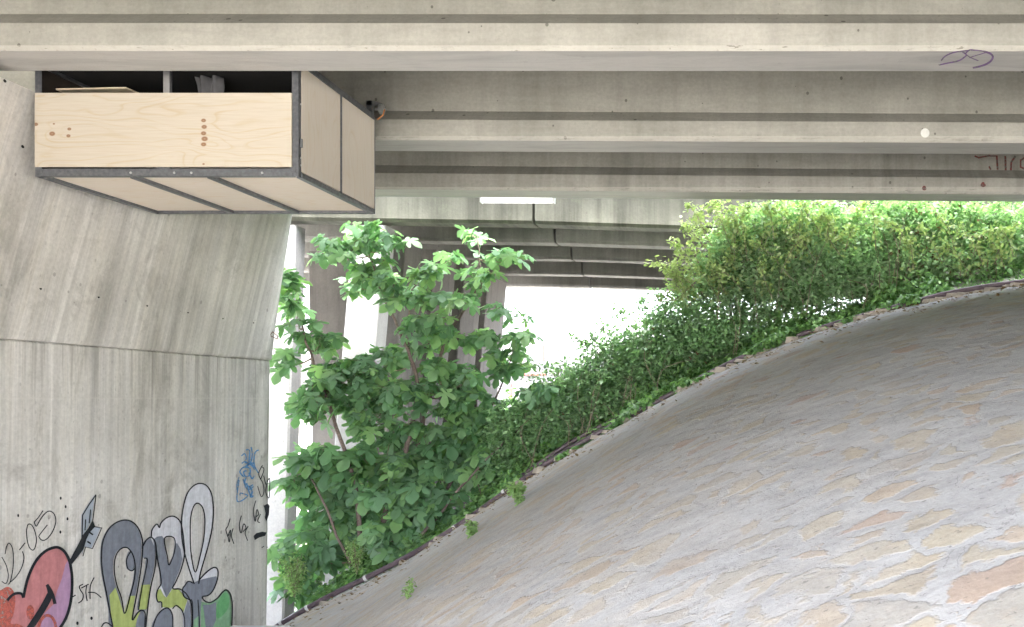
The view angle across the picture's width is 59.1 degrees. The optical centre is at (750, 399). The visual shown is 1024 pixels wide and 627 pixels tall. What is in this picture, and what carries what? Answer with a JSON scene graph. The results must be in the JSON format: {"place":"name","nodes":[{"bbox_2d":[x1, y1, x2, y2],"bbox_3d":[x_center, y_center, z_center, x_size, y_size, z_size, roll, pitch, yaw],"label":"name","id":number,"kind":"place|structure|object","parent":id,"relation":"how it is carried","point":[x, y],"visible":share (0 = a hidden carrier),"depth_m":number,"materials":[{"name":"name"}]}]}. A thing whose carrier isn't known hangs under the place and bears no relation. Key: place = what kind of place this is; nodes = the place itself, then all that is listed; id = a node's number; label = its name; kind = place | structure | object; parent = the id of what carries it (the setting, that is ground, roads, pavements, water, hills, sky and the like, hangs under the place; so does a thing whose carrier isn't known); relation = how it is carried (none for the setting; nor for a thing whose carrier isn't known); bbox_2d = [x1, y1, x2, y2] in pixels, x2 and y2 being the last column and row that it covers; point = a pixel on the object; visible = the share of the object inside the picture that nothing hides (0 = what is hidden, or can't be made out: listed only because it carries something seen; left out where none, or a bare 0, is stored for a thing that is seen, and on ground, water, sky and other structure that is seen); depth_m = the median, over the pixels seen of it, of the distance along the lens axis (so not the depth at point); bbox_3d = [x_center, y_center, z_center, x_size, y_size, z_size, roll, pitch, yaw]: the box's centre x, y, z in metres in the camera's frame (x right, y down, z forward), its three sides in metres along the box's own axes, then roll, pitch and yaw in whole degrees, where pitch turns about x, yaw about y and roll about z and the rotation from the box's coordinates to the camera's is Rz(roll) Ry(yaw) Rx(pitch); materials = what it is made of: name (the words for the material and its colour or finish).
{"place":"outdoors","nodes":[
{"label":"outdoors","id":0,"kind":"place"},
{"bbox_2d":[85,167,145,168],"bbox_3d":[-6.175,-2.509,8.300,0.450,0.782,0.200,0,0,0],"label":"trestle","id":1,"kind":"object","parent":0,"point":[103,167],"visible":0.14,"depth_m":8.28,"materials":[{"name":"grey metal"}]},
{"bbox_2d":[56,87,138,92],"bbox_3d":[-6.180,-2.922,8.280,0.720,0.027,0.520,0,0,6],"label":"plywood sheet","id":2,"kind":"object","parent":1,"relation":"on","point":[100,90],"visible":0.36,"depth_m":8.05,"materials":[{"name":"beige wood"}]},
{"bbox_2d":[294,420,311,610],"bbox_3d":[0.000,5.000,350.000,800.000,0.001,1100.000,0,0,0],"label":"ground","id":3,"kind":"structure","parent":0,"point":[305,435],"depth_m":117.73,"materials":[{"name":"white"}]},
{"bbox_2d":[0,77,291,626],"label":"bridge pier","id":4,"kind":"structure","parent":3,"relation":"on","point":[136,346],"depth_m":9.61,"materials":[{"name":"concrete"}]},
{"bbox_2d":[0,0,1023,201],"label":"road bridge","id":5,"kind":"structure","parent":4,"relation":"on","point":[893,100],"depth_m":9.84,"materials":[{"name":"concrete"}]},
{"bbox_2d":[35,71,385,213],"bbox_3d":[-5.403,-2.732,8.730,2.491,1.335,2.180,0,0,0],"label":"hanging cabin","id":6,"kind":"object","parent":5,"relation":"hanging from","point":[274,142],"visible":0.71,"depth_m":7.94,"materials":[{"name":"brown wood"}]},
{"bbox_2d":[195,75,224,92],"bbox_3d":[-5.228,-2.788,8.217,0.264,0.645,0.115,0,0,0],"label":"hanging cloth","id":7,"kind":"object","parent":6,"relation":"hanging from","point":[212,84],"visible":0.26,"depth_m":8.22,"materials":[{"name":"grey fabric"}]},
{"bbox_2d":[480,197,555,203],"bbox_3d":[-3.518,-3.016,12.815,1.116,0.108,0.230,0,0,0],"label":"ceiling lamp","id":8,"kind":"object","parent":5,"relation":"attached to","point":[515,200],"visible":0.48,"depth_m":12.82,"materials":[{"name":"metal"}]},
{"bbox_2d":[266,225,304,624],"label":"bridge column","id":9,"kind":"structure","parent":3,"relation":"on","point":[283,435],"depth_m":14.62,"materials":[{"name":"concrete"}]},
{"bbox_2d":[308,251,348,584],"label":"bridge column","id":10,"kind":"structure","parent":3,"relation":"on","point":[327,303],"depth_m":17.20,"materials":[{"name":"concrete"}]},
{"bbox_2d":[323,225,394,584],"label":"bridge column","id":11,"kind":"structure","parent":3,"relation":"on","point":[366,322],"depth_m":14.62,"materials":[{"name":"concrete"}]},
{"bbox_2d":[377,235,421,513],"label":"bridge column","id":12,"kind":"structure","parent":3,"relation":"on","point":[411,256],"depth_m":15.63,"materials":[{"name":"concrete"}]},
{"bbox_2d":[407,249,455,485],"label":"bridge column","id":13,"kind":"structure","parent":3,"relation":"on","point":[448,280],"depth_m":17.32,"materials":[{"name":"concrete"}]},
{"bbox_2d":[438,263,480,508],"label":"bridge column","id":14,"kind":"structure","parent":3,"relation":"on","point":[467,322],"depth_m":18.97,"materials":[{"name":"concrete"}]},
{"bbox_2d":[463,279,506,507],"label":"bridge column","id":15,"kind":"structure","parent":3,"relation":"on","point":[497,290],"depth_m":20.88,"materials":[{"name":"concrete"}]},
{"bbox_2d":[291,197,1023,297],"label":"road bridge","id":16,"kind":"structure","parent":15,"relation":"on","point":[594,243],"depth_m":16.30,"materials":[{"name":"concrete"}]},
{"bbox_2d":[497,345,606,435],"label":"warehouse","id":17,"kind":"structure","parent":0,"point":[541,353],"depth_m":60.00,"materials":[{"name":"white"}]},
{"bbox_2d":[301,284,864,389],"label":"sky","id":18,"kind":"structure","parent":0,"point":[556,312],"materials":[{"name":"white"}]},
{"bbox_2d":[284,285,1023,626],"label":"stone slope","id":19,"kind":"structure","parent":0,"point":[866,471],"depth_m":5.84,"materials":[{"name":"grey stone"}]},
{"bbox_2d":[230,625,290,626],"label":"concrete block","id":20,"kind":"structure","parent":19,"relation":"on","point":[260,626],"depth_m":11.29,"materials":[{"name":"grey concrete"}]},
{"bbox_2d":[401,577,416,598],"bbox_3d":[-3.382,1.877,8.422,0.115,0.226,0.141,0,0,22],"label":"weed","id":21,"kind":"object","parent":19,"relation":"on","point":[409,588],"visible":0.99,"depth_m":8.42,"materials":[{"name":"plant"}]},
{"bbox_2d":[464,520,478,538],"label":"weed","id":22,"kind":"object","parent":19,"relation":"on","point":[471,529],"visible":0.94,"depth_m":10.20,"materials":[{"name":"plant"}]},
{"bbox_2d":[505,477,526,505],"bbox_3d":[-2.848,1.146,10.387,0.280,0.384,0.233,0,0,-33],"label":"weed","id":23,"kind":"object","parent":19,"relation":"on","point":[516,491],"visible":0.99,"depth_m":10.35,"materials":[{"name":"plant"}]},
{"bbox_2d":[512,414,618,481],"bbox_3d":[-2.851,0.786,12.950,1.836,1.164,0.068,0,0,0],"label":"drain pipe","id":24,"kind":"object","parent":19,"relation":"on","point":[561,448],"visible":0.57,"depth_m":12.92,"materials":[{"name":"grey metal"}]},
{"bbox_2d":[275,279,1023,624],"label":"slope edging","id":25,"kind":"object","parent":19,"relation":"on","point":[459,523],"visible":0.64,"depth_m":12.53,"materials":[{"name":"grey concrete"}]},
{"bbox_2d":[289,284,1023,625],"bbox_3d":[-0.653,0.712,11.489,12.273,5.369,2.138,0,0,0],"label":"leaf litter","id":26,"kind":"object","parent":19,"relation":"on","point":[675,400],"visible":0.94,"depth_m":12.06,"materials":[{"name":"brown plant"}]},
{"bbox_2d":[319,282,1023,604],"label":"rubble","id":27,"kind":"object","parent":19,"relation":"on","point":[538,469],"visible":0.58,"depth_m":12.38,"materials":[{"name":"grey stone"}]},
{"bbox_2d":[944,269,1023,288],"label":"pavement","id":28,"kind":"structure","parent":0,"point":[980,281],"depth_m":13.50,"materials":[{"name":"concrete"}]},
{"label":"earth bank","id":29,"kind":"structure","parent":0,"visible":0},
{"bbox_2d":[277,549,311,599],"bbox_3d":[-6.877,2.648,12.833,0.487,0.770,0.547,0,0,-43],"label":"weed","id":30,"kind":"object","parent":29,"relation":"on","point":[293,575],"visible":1,"depth_m":12.78,"materials":[{"name":"plant"}]},
{"bbox_2d":[267,219,567,609],"bbox_3d":[-5.269,0.229,13.530,4.900,6.309,1.947,0,0,0],"label":"fig tree","id":31,"kind":"object","parent":29,"relation":"on","point":[329,479],"visible":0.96,"depth_m":13.20,"materials":[{"name":"green plant"}]},
{"bbox_2d":[283,311,762,611],"bbox_3d":[-4.399,1.274,15.144,9.549,5.842,1.731,0,0,2],"label":"hedge","id":32,"kind":"object","parent":29,"relation":"on","point":[318,580],"visible":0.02,"depth_m":14.99,"materials":[{"name":"green plant"}]},
{"bbox_2d":[520,281,705,430],"bbox_3d":[-2.267,-0.275,13.623,3.146,3.744,1.357,0,0,0],"label":"loose shrub","id":33,"kind":"object","parent":29,"relation":"on","point":[584,360],"visible":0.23,"depth_m":13.68,"materials":[{"name":"green plant"}]},
{"bbox_2d":[312,305,913,608],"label":"kerb","id":34,"kind":"structure","parent":29,"relation":"on","point":[371,579],"depth_m":12.63,"materials":[{"name":"concrete"}]},
{"bbox_2d":[343,538,366,574],"bbox_3d":[-5.937,2.343,12.867,0.373,0.611,0.336,0,0,-43],"label":"weed","id":35,"kind":"object","parent":34,"relation":"on","point":[356,557],"visible":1,"depth_m":12.80,"materials":[{"name":"plant"}]},
{"bbox_2d":[474,287,770,493],"bbox_3d":[-2.029,0.005,13.466,4.899,3.516,1.444,0,0,0],"label":"evergreen shrub","id":36,"kind":"object","parent":29,"relation":"on","point":[610,388],"visible":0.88,"depth_m":13.11,"materials":[{"name":"green plant"}]},
{"bbox_2d":[295,259,1023,611],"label":"ivy","id":37,"kind":"object","parent":29,"relation":"on","point":[909,293],"visible":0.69,"depth_m":12.99,"materials":[{"name":"green plant"}]},
{"bbox_2d":[644,199,894,360],"bbox_3d":[0.320,-1.837,13.663,3.954,3.147,1.653,0,0,0],"label":"bramble bush","id":38,"kind":"object","parent":29,"relation":"on","point":[764,284],"visible":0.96,"depth_m":13.33,"materials":[{"name":"green plant"}]},
{"bbox_2d":[832,200,1023,306],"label":"bramble bush","id":39,"kind":"object","parent":29,"relation":"on","point":[1001,234],"visible":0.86,"depth_m":13.49,"materials":[{"name":"green plant"}]}
]}

